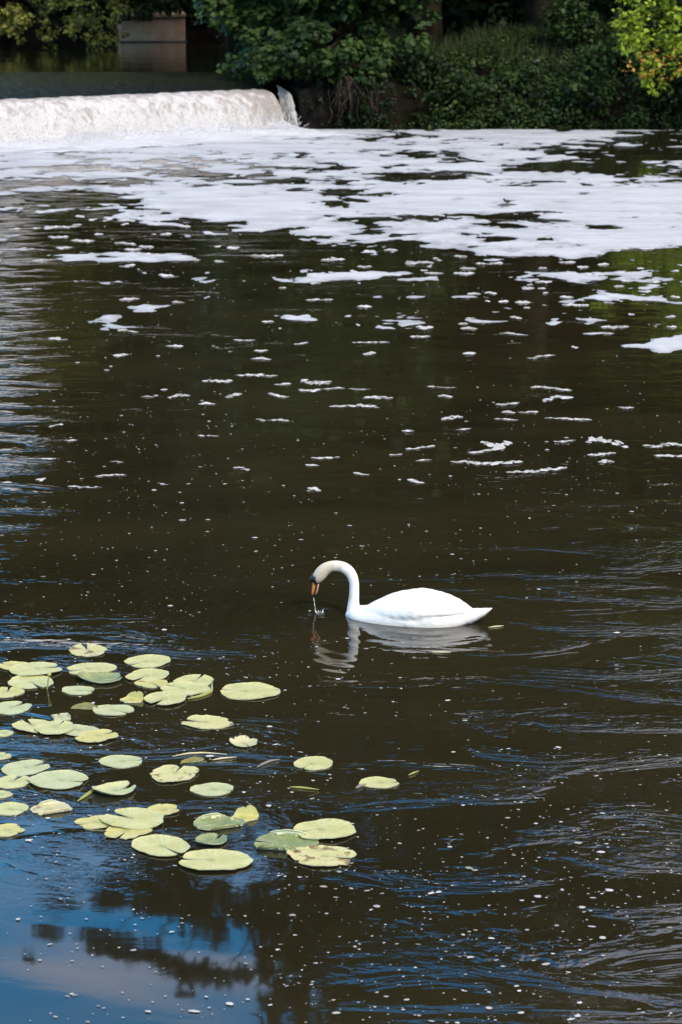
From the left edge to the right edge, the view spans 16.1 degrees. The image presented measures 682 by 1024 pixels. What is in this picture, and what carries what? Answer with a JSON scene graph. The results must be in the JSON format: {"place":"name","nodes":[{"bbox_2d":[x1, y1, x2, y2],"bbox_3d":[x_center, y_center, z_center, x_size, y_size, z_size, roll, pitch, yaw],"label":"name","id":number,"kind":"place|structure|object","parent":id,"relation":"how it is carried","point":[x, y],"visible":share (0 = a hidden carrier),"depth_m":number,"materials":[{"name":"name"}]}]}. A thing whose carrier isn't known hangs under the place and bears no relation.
{"place":"outdoors","nodes":[
{"label":"outdoors","id":0,"kind":"place"},
{"bbox_2d":[0,40,266,71],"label":"upstream pool","id":1,"kind":"structure","parent":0,"point":[77,56],"depth_m":83.65,"materials":[{"name":"liquid"}]},
{"bbox_2d":[115,11,186,41],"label":"concrete pier","id":2,"kind":"structure","parent":1,"relation":"in","point":[158,28],"depth_m":100.67,"materials":[{"name":"grey concrete"}]},
{"bbox_2d":[0,89,283,140],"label":"waterfall","id":3,"kind":"structure","parent":0,"point":[218,99],"depth_m":63.94,"materials":[{"name":"liquid"}]},
{"bbox_2d":[0,96,308,144],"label":"spray","id":4,"kind":"object","parent":3,"relation":"on","point":[221,123],"visible":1,"depth_m":63.43,"materials":[{"name":"white liquid"}]},
{"bbox_2d":[0,126,681,1023],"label":"river water","id":5,"kind":"structure","parent":0,"point":[566,608],"depth_m":17.08,"materials":[{"name":"liquid"}]},
{"bbox_2d":[0,752,11,759],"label":"lily pad","id":6,"kind":"object","parent":5,"relation":"on","point":[5,756],"visible":1,"depth_m":13.82,"materials":[{"name":"green plant"}]},
{"bbox_2d":[0,790,12,797],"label":"lily pad","id":7,"kind":"object","parent":5,"relation":"on","point":[4,794],"visible":1,"depth_m":13.17,"materials":[{"name":"green plant"}]},
{"bbox_2d":[0,730,13,736],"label":"lily pad","id":8,"kind":"object","parent":5,"relation":"on","point":[4,733],"visible":1,"depth_m":14.22,"materials":[{"name":"green plant"}]},
{"bbox_2d":[0,687,24,697],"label":"lily pad","id":9,"kind":"object","parent":5,"relation":"on","point":[12,692],"visible":1,"depth_m":15.02,"materials":[{"name":"green plant"}]},
{"bbox_2d":[0,823,24,836],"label":"lily pad","id":10,"kind":"object","parent":5,"relation":"on","point":[9,829],"visible":1,"depth_m":12.63,"materials":[{"name":"green plant"}]},
{"bbox_2d":[0,661,26,669],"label":"lily pad","id":11,"kind":"object","parent":5,"relation":"on","point":[6,665],"visible":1,"depth_m":15.61,"materials":[{"name":"green plant"}]},
{"bbox_2d":[0,802,28,815],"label":"lily pad","id":12,"kind":"object","parent":5,"relation":"on","point":[9,808],"visible":1,"depth_m":12.95,"materials":[{"name":"green plant"}]},
{"bbox_2d":[0,775,28,788],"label":"lily pad","id":13,"kind":"object","parent":5,"relation":"on","point":[7,782],"visible":1,"depth_m":13.36,"materials":[{"name":"green plant"}]},
{"bbox_2d":[0,701,31,714],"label":"lily pad","id":14,"kind":"object","parent":5,"relation":"on","point":[7,708],"visible":1,"depth_m":14.71,"materials":[{"name":"green plant"}]},
{"bbox_2d":[1,759,49,776],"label":"lily pad","id":15,"kind":"object","parent":5,"relation":"on","point":[22,768],"visible":1,"depth_m":13.61,"materials":[{"name":"green plant"}]},
{"bbox_2d":[12,719,48,732],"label":"lily pad","id":16,"kind":"object","parent":5,"relation":"on","point":[23,725],"visible":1,"depth_m":14.36,"materials":[{"name":"green plant"}]},
{"bbox_2d":[8,675,53,688],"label":"lily pad","id":17,"kind":"object","parent":5,"relation":"on","point":[26,682],"visible":0.98,"depth_m":15.25,"materials":[{"name":"green plant"}]},
{"bbox_2d":[9,662,61,675],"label":"lily pad","id":18,"kind":"object","parent":5,"relation":"on","point":[32,668],"visible":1,"depth_m":15.50,"materials":[{"name":"green plant"}]},
{"bbox_2d":[46,672,50,688],"bbox_3d":[-1.828,1.077,15.096,0.042,0.163,0.028,0,13,0],"label":"lily bud","id":19,"kind":"object","parent":5,"relation":"on","point":[48,674],"visible":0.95,"depth_m":15.08,"materials":[{"name":"yellow"}]},
{"bbox_2d":[30,799,72,814],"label":"lily pad","id":20,"kind":"object","parent":5,"relation":"on","point":[50,806],"visible":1,"depth_m":12.96,"materials":[{"name":"beige"}]},
{"bbox_2d":[34,720,73,733],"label":"lily pad","id":21,"kind":"object","parent":5,"relation":"on","point":[52,727],"visible":1,"depth_m":14.29,"materials":[{"name":"green plant"}]},
{"bbox_2d":[27,770,87,788],"bbox_3d":[-1.572,1.483,13.391,0.341,0.013,0.306,0,13,0],"label":"lily pad","id":22,"kind":"object","parent":5,"relation":"on","point":[59,779],"visible":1,"depth_m":13.40,"materials":[{"name":"green plant"}]},
{"bbox_2d":[51,713,70,720],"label":"lily pad","id":23,"kind":"object","parent":5,"relation":"on","point":[65,716],"visible":1,"depth_m":14.52,"materials":[{"name":"green plant"}]},
{"bbox_2d":[62,686,93,694],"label":"lily pad","id":24,"kind":"object","parent":5,"relation":"on","point":[77,690],"visible":1,"depth_m":15.07,"materials":[{"name":"green plant"}]},
{"bbox_2d":[64,724,99,735],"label":"lily pad","id":25,"kind":"object","parent":5,"relation":"on","point":[78,729],"visible":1,"depth_m":14.28,"materials":[{"name":"green plant"}]},
{"bbox_2d":[71,702,97,709],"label":"lily pad","id":26,"kind":"object","parent":5,"relation":"on","point":[87,705],"visible":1,"depth_m":14.73,"materials":[{"name":"green plant"}]},
{"bbox_2d":[69,643,106,656],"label":"lily pad","id":27,"kind":"object","parent":5,"relation":"on","point":[89,651],"visible":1,"depth_m":15.94,"materials":[{"name":"green plant"}]},
{"bbox_2d":[77,784,102,801],"bbox_3d":[-1.368,1.531,13.193,0.021,0.021,0.295,5,14,21],"label":"reed blade","id":28,"kind":"object","parent":5,"relation":"on","point":[87,794],"visible":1,"depth_m":13.15,"materials":[{"name":"green plant"}]},
{"bbox_2d":[67,663,116,673],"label":"lily pad","id":29,"kind":"object","parent":5,"relation":"on","point":[95,667],"visible":1,"depth_m":15.56,"materials":[{"name":"green plant"}]},
{"bbox_2d":[74,815,116,828],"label":"lily pad","id":30,"kind":"object","parent":5,"relation":"on","point":[95,822],"visible":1,"depth_m":12.74,"materials":[{"name":"green plant"}]},
{"bbox_2d":[75,729,118,741],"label":"lily pad","id":31,"kind":"object","parent":5,"relation":"on","point":[92,736],"visible":1,"depth_m":14.15,"materials":[{"name":"green plant"}]},
{"bbox_2d":[77,671,121,683],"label":"lily pad","id":32,"kind":"object","parent":5,"relation":"on","point":[101,677],"visible":1,"depth_m":15.33,"materials":[{"name":"green plant"}]},
{"bbox_2d":[93,705,133,715],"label":"lily pad","id":33,"kind":"object","parent":5,"relation":"on","point":[112,710],"visible":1,"depth_m":14.67,"materials":[{"name":"green plant"}]},
{"bbox_2d":[92,781,135,795],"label":"lily pad","id":34,"kind":"object","parent":5,"relation":"on","point":[112,788],"visible":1,"depth_m":13.25,"materials":[{"name":"green plant"}]},
{"bbox_2d":[0,90,228,99],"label":"weir","id":35,"kind":"object","parent":5,"relation":"in","point":[97,95],"visible":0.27,"depth_m":66.00,"materials":[{"name":"concrete"}]},
{"bbox_2d":[0,72,272,98],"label":"sliding water","id":36,"kind":"structure","parent":35,"relation":"on","point":[18,85],"depth_m":67.49,"materials":[{"name":"grey liquid"}]},
{"bbox_2d":[98,755,141,767],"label":"lily pad","id":37,"kind":"object","parent":5,"relation":"on","point":[121,761],"visible":1,"depth_m":13.71,"materials":[{"name":"green plant"}]},
{"bbox_2d":[104,820,151,838],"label":"lily pad","id":38,"kind":"object","parent":5,"relation":"on","point":[114,831],"visible":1,"depth_m":12.58,"materials":[{"name":"green plant"}]},
{"bbox_2d":[120,691,142,702],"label":"lily pad","id":39,"kind":"object","parent":5,"relation":"on","point":[134,697],"visible":1,"depth_m":14.88,"materials":[{"name":"green"}]},
{"bbox_2d":[100,807,163,829],"bbox_3d":[-1.105,1.617,12.772,0.342,0.013,0.328,0,13,0],"label":"lily pad","id":40,"kind":"object","parent":5,"relation":"on","point":[147,818],"visible":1,"depth_m":12.77,"materials":[{"name":"green plant"}]},
{"bbox_2d":[125,668,168,681],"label":"lily pad","id":41,"kind":"object","parent":5,"relation":"on","point":[150,674],"visible":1,"depth_m":15.38,"materials":[{"name":"green plant"}]},
{"bbox_2d":[124,654,170,667],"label":"lily pad","id":42,"kind":"object","parent":5,"relation":"on","point":[148,661],"visible":1,"depth_m":15.71,"materials":[{"name":"green plant"}]},
{"bbox_2d":[134,679,167,687],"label":"lily pad","id":43,"kind":"object","parent":5,"relation":"on","point":[160,683],"visible":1,"depth_m":15.21,"materials":[{"name":"green plant"}]},
{"bbox_2d":[131,834,189,855],"bbox_3d":[-0.923,1.710,12.388,0.306,0.009,0.310,0,13,0],"label":"lily pad","id":44,"kind":"object","parent":5,"relation":"on","point":[156,844],"visible":1,"depth_m":12.39,"materials":[{"name":"green plant"}]},
{"bbox_2d":[147,804,178,814],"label":"lily pad","id":45,"kind":"object","parent":5,"relation":"on","point":[163,809],"visible":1,"depth_m":12.94,"materials":[{"name":"green plant"}]},
{"bbox_2d":[144,691,186,704],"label":"lily pad","id":46,"kind":"object","parent":5,"relation":"on","point":[171,697],"visible":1,"depth_m":14.89,"materials":[{"name":"green plant"}]},
{"bbox_2d":[150,765,198,781],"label":"lily pad","id":47,"kind":"object","parent":5,"relation":"on","point":[166,773],"visible":1,"depth_m":13.50,"materials":[{"name":"green plant"}]},
{"bbox_2d":[0,120,353,153],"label":"froth","id":48,"kind":"object","parent":5,"relation":"on","point":[224,134],"visible":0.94,"depth_m":62.63,"materials":[{"name":"white liquid"}]},
{"bbox_2d":[160,681,209,694],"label":"lily pad","id":49,"kind":"object","parent":5,"relation":"on","point":[189,688],"visible":1,"depth_m":15.11,"materials":[{"name":"green plant"}]},
{"bbox_2d":[173,674,213,685],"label":"lily pad","id":50,"kind":"object","parent":5,"relation":"on","point":[206,680],"visible":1,"depth_m":15.29,"materials":[{"name":"green plant"}]},
{"bbox_2d":[180,757,206,763],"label":"lily pad","id":51,"kind":"object","parent":5,"relation":"on","point":[192,759],"visible":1,"depth_m":13.73,"materials":[{"name":"green plant"}]},
{"bbox_2d":[172,752,226,756],"bbox_3d":[-0.810,1.385,13.840,0.312,0.011,0.052,-2,13,-7],"label":"pond stem","id":52,"kind":"object","parent":5,"relation":"on","point":[198,753],"visible":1,"depth_m":13.85,"materials":[{"name":"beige plant"}]},
{"bbox_2d":[187,682,212,698],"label":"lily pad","id":53,"kind":"object","parent":5,"relation":"on","point":[205,693],"visible":1,"depth_m":14.96,"materials":[{"name":"yellow"}]},
{"bbox_2d":[181,715,233,728],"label":"lily pad","id":54,"kind":"object","parent":5,"relation":"on","point":[210,722],"visible":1,"depth_m":14.42,"materials":[{"name":"green plant"}]},
{"bbox_2d":[195,833,226,844],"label":"lily pad","id":55,"kind":"object","parent":5,"relation":"on","point":[207,839],"visible":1,"depth_m":12.49,"materials":[{"name":"green plant"}]},
{"bbox_2d":[190,782,232,795],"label":"lily pad","id":56,"kind":"object","parent":5,"relation":"on","point":[213,789],"visible":1,"depth_m":13.25,"materials":[{"name":"green plant"}]},
{"bbox_2d":[179,849,252,869],"bbox_3d":[-0.628,1.752,12.180,0.374,0.010,0.298,0,13,0],"label":"lily pad","id":57,"kind":"object","parent":5,"relation":"on","point":[214,859],"visible":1,"depth_m":12.17,"materials":[{"name":"green plant"}]},
{"bbox_2d":[194,813,244,829],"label":"lily pad","id":58,"kind":"object","parent":5,"relation":"on","point":[215,821],"visible":1,"depth_m":12.74,"materials":[{"name":"green plant"}]},
{"bbox_2d":[213,757,234,759],"bbox_3d":[-0.667,1.402,13.767,0.146,0.011,0.016,-5,14,-20],"label":"pond stem","id":59,"kind":"object","parent":5,"relation":"on","point":[220,758],"visible":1,"depth_m":13.76,"materials":[{"name":"beige plant"}]},
{"bbox_2d":[229,735,256,746],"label":"lily pad","id":60,"kind":"object","parent":5,"relation":"on","point":[242,741],"visible":1,"depth_m":14.06,"materials":[{"name":"green plant"}]},
{"bbox_2d":[230,805,258,821],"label":"lily pad","id":61,"kind":"object","parent":5,"relation":"on","point":[248,813],"visible":1,"depth_m":12.84,"materials":[{"name":"beige"}]},
{"bbox_2d":[220,682,280,699],"bbox_3d":[-0.563,1.114,15.043,0.378,0.016,0.355,0,13,0],"label":"lily pad","id":62,"kind":"object","parent":5,"relation":"on","point":[249,690],"visible":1,"depth_m":15.04,"materials":[{"name":"green plant"}]},
{"bbox_2d":[257,759,279,766],"bbox_3d":[-0.419,1.420,13.687,0.029,0.015,0.190,11,17,41],"label":"pond stem","id":63,"kind":"object","parent":5,"relation":"on","point":[266,762],"visible":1,"depth_m":13.69,"materials":[{"name":"plant"}]},
{"bbox_2d":[254,829,318,850],"bbox_3d":[-0.280,1.688,12.431,0.330,0.043,0.232,2,13,10],"label":"lily pad","id":64,"kind":"object","parent":5,"relation":"on","point":[286,839],"visible":1,"depth_m":12.46,"materials":[{"name":"green plant"}]},
{"bbox_2d":[276,85,297,125],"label":"side jet","id":65,"kind":"object","parent":5,"relation":"on","point":[286,101],"visible":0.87,"depth_m":67.55,"materials":[{"name":"liquid"}]},
{"bbox_2d":[291,786,318,789],"bbox_3d":[-0.200,1.514,13.268,0.167,0.014,0.016,3,13,14],"label":"pond stem","id":66,"kind":"object","parent":5,"relation":"on","point":[299,787],"visible":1,"depth_m":13.27,"materials":[{"name":"green plant"}]},
{"bbox_2d":[294,756,332,769],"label":"lily pad","id":67,"kind":"object","parent":5,"relation":"on","point":[315,762],"visible":1,"depth_m":13.68,"materials":[{"name":"green plant"}]},
{"bbox_2d":[287,845,356,865],"bbox_3d":[-0.098,1.739,12.249,0.356,0.013,0.310,0,13,0],"label":"lily pad","id":68,"kind":"object","parent":5,"relation":"on","point":[319,855],"visible":1,"depth_m":12.25,"materials":[{"name":"beige"}]},
{"bbox_2d":[293,818,355,838],"bbox_3d":[-0.085,1.653,12.616,0.330,0.014,0.304,0,13,0],"label":"lily pad","id":69,"kind":"object","parent":5,"relation":"on","point":[328,828],"visible":1,"depth_m":12.62,"materials":[{"name":"green plant"}]},
{"bbox_2d":[0,197,681,1022],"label":"foam flecks","id":70,"kind":"object","parent":5,"relation":"on","point":[498,445],"visible":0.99,"depth_m":24.01,"materials":[{"name":"white liquid"}]},
{"bbox_2d":[0,129,681,352],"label":"river foam","id":71,"kind":"object","parent":5,"relation":"on","point":[656,211],"visible":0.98,"depth_m":47.27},
{"bbox_2d":[359,776,398,787],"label":"lily pad","id":72,"kind":"object","parent":5,"relation":"on","point":[376,782],"visible":1,"depth_m":13.36,"materials":[{"name":"green plant"}]},
{"bbox_2d":[310,561,491,627],"bbox_3d":[0.409,0.607,16.717,1.287,0.504,0.451,3,13,13],"label":"swan","id":73,"kind":"object","parent":5,"relation":"on","point":[424,608],"visible":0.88,"depth_m":16.57,"materials":[{"name":"white"}]},
{"bbox_2d":[497,203,516,206],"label":"stone","id":74,"kind":"object","parent":5,"relation":"in","point":[506,204],"visible":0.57,"depth_m":45.51,"materials":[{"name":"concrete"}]},
{"bbox_2d":[12,18,681,126],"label":"river bank","id":75,"kind":"structure","parent":0,"point":[406,105],"depth_m":69.01,"materials":[{"name":"green plant"}]},
{"bbox_2d":[32,9,58,22],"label":"tall tree","id":76,"kind":"object","parent":75,"relation":"on","point":[53,16],"depth_m":107.33,"materials":[{"name":"green plant"}]},
{"bbox_2d":[0,0,133,50],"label":"willow tree","id":77,"kind":"object","parent":75,"relation":"on","point":[15,11],"visible":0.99,"depth_m":91.32,"materials":[{"name":"green plant"}]},
{"bbox_2d":[9,0,204,31],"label":"foliage","id":78,"kind":"object","parent":75,"relation":"on","point":[187,18],"visible":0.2,"depth_m":104.58,"materials":[{"name":"green plant"}]},
{"bbox_2d":[10,0,220,23],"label":"foliage","id":79,"kind":"object","parent":75,"relation":"on","point":[67,11],"visible":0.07,"depth_m":106.68,"materials":[{"name":"green plant"}]},
{"bbox_2d":[114,0,225,43],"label":"alder tree","id":80,"kind":"object","parent":75,"relation":"on","point":[167,7],"visible":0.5,"depth_m":98.00,"materials":[{"name":"green plant"}]},
{"bbox_2d":[224,1,252,50],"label":"tall tree","id":81,"kind":"object","parent":75,"relation":"on","point":[230,41],"depth_m":89.96,"materials":[{"name":"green plant"}]},
{"bbox_2d":[192,0,441,84],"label":"maple tree","id":82,"kind":"object","parent":75,"relation":"on","point":[296,45],"visible":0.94,"depth_m":67.98,"materials":[{"name":"green plant"}]},
{"bbox_2d":[289,84,345,127],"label":"retaining wall","id":83,"kind":"structure","parent":75,"relation":"on","point":[321,113],"depth_m":67.69,"materials":[{"name":"stone"}]},
{"bbox_2d":[298,79,399,128],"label":"ivy leaves","id":84,"kind":"object","parent":83,"relation":"attached to","point":[384,103],"visible":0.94,"depth_m":67.49,"materials":[{"name":"green plant"}]},
{"bbox_2d":[325,75,379,127],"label":"hanging roots","id":85,"kind":"object","parent":75,"relation":"hanging from","point":[340,91],"visible":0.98,"depth_m":67.40,"materials":[{"name":"brown plant"}]},
{"bbox_2d":[387,42,451,87],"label":"bush","id":86,"kind":"object","parent":75,"relation":"on","point":[419,61],"visible":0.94,"depth_m":69.15,"materials":[{"name":"green plant"}]},
{"bbox_2d":[406,0,443,45],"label":"tall tree","id":87,"kind":"object","parent":75,"relation":"on","point":[436,28],"visible":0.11,"depth_m":74.51,"materials":[{"name":"brown plant"}]},
{"bbox_2d":[244,0,663,44],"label":"wood leaves","id":88,"kind":"object","parent":75,"relation":"on","point":[469,6],"visible":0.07,"depth_m":81.22,"materials":[{"name":"green plant"}]},
{"bbox_2d":[422,62,500,118],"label":"bush","id":89,"kind":"object","parent":75,"relation":"on","point":[463,90],"visible":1,"depth_m":68.11,"materials":[{"name":"green plant"}]},
{"bbox_2d":[265,0,662,41],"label":"wood leaves","id":90,"kind":"object","parent":75,"relation":"on","point":[457,12],"visible":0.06,"depth_m":80.99,"materials":[{"name":"green plant"}]},
{"bbox_2d":[452,0,486,38],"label":"tall tree","id":91,"kind":"object","parent":75,"relation":"on","point":[470,12],"visible":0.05,"depth_m":81.80,"materials":[{"name":"green plant"}]},
{"bbox_2d":[346,24,681,127],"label":"undergrowth","id":92,"kind":"object","parent":75,"relation":"on","point":[478,117],"visible":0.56,"depth_m":68.75,"materials":[{"name":"green plant"}]},
{"bbox_2d":[483,53,546,99],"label":"bush","id":93,"kind":"object","parent":75,"relation":"on","point":[515,77],"visible":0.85,"depth_m":69.24,"materials":[{"name":"green plant"}]},
{"bbox_2d":[388,0,662,32],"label":"understorey leaves","id":94,"kind":"object","parent":75,"relation":"on","point":[490,6],"visible":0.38,"depth_m":79.84,"materials":[{"name":"green plant"}]},
{"bbox_2d":[373,17,681,71],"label":"bank grass","id":95,"kind":"structure","parent":75,"relation":"on","point":[556,51],"depth_m":73.28,"materials":[{"name":"green plant"}]},
{"bbox_2d":[524,0,562,32],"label":"tall tree","id":96,"kind":"object","parent":75,"relation":"on","point":[532,8],"depth_m":75.71,"materials":[{"name":"brown plant"}]},
{"bbox_2d":[536,0,611,56],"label":"bush","id":97,"kind":"object","parent":75,"relation":"on","point":[567,9],"visible":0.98,"depth_m":72.58,"materials":[{"name":"green plant"}]},
{"bbox_2d":[537,64,615,125],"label":"bush","id":98,"kind":"object","parent":75,"relation":"on","point":[575,86],"visible":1,"depth_m":67.96,"materials":[{"name":"green plant"}]},
{"bbox_2d":[575,35,646,82],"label":"bush","id":99,"kind":"object","parent":75,"relation":"on","point":[612,65],"visible":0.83,"depth_m":70.06,"materials":[{"name":"green plant"}]},
{"bbox_2d":[604,0,681,56],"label":"bush","id":100,"kind":"object","parent":75,"relation":"on","point":[654,25],"visible":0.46,"depth_m":72.39,"materials":[{"name":"green plant"}]},
{"bbox_2d":[608,0,681,96],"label":"lime green tree","id":101,"kind":"object","parent":75,"relation":"on","point":[665,8],"visible":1,"depth_m":65.94,"materials":[{"name":"green plant"}]},
{"bbox_2d":[628,56,681,113],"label":"bush","id":102,"kind":"object","parent":75,"relation":"on","point":[675,96],"visible":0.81,"depth_m":68.46,"materials":[{"name":"green plant"}]},
{"bbox_2d":[669,0,681,40],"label":"tall tree","id":103,"kind":"object","parent":75,"relation":"on","point":[678,5],"depth_m":74.49,"materials":[{"name":"green plant"}]}
]}

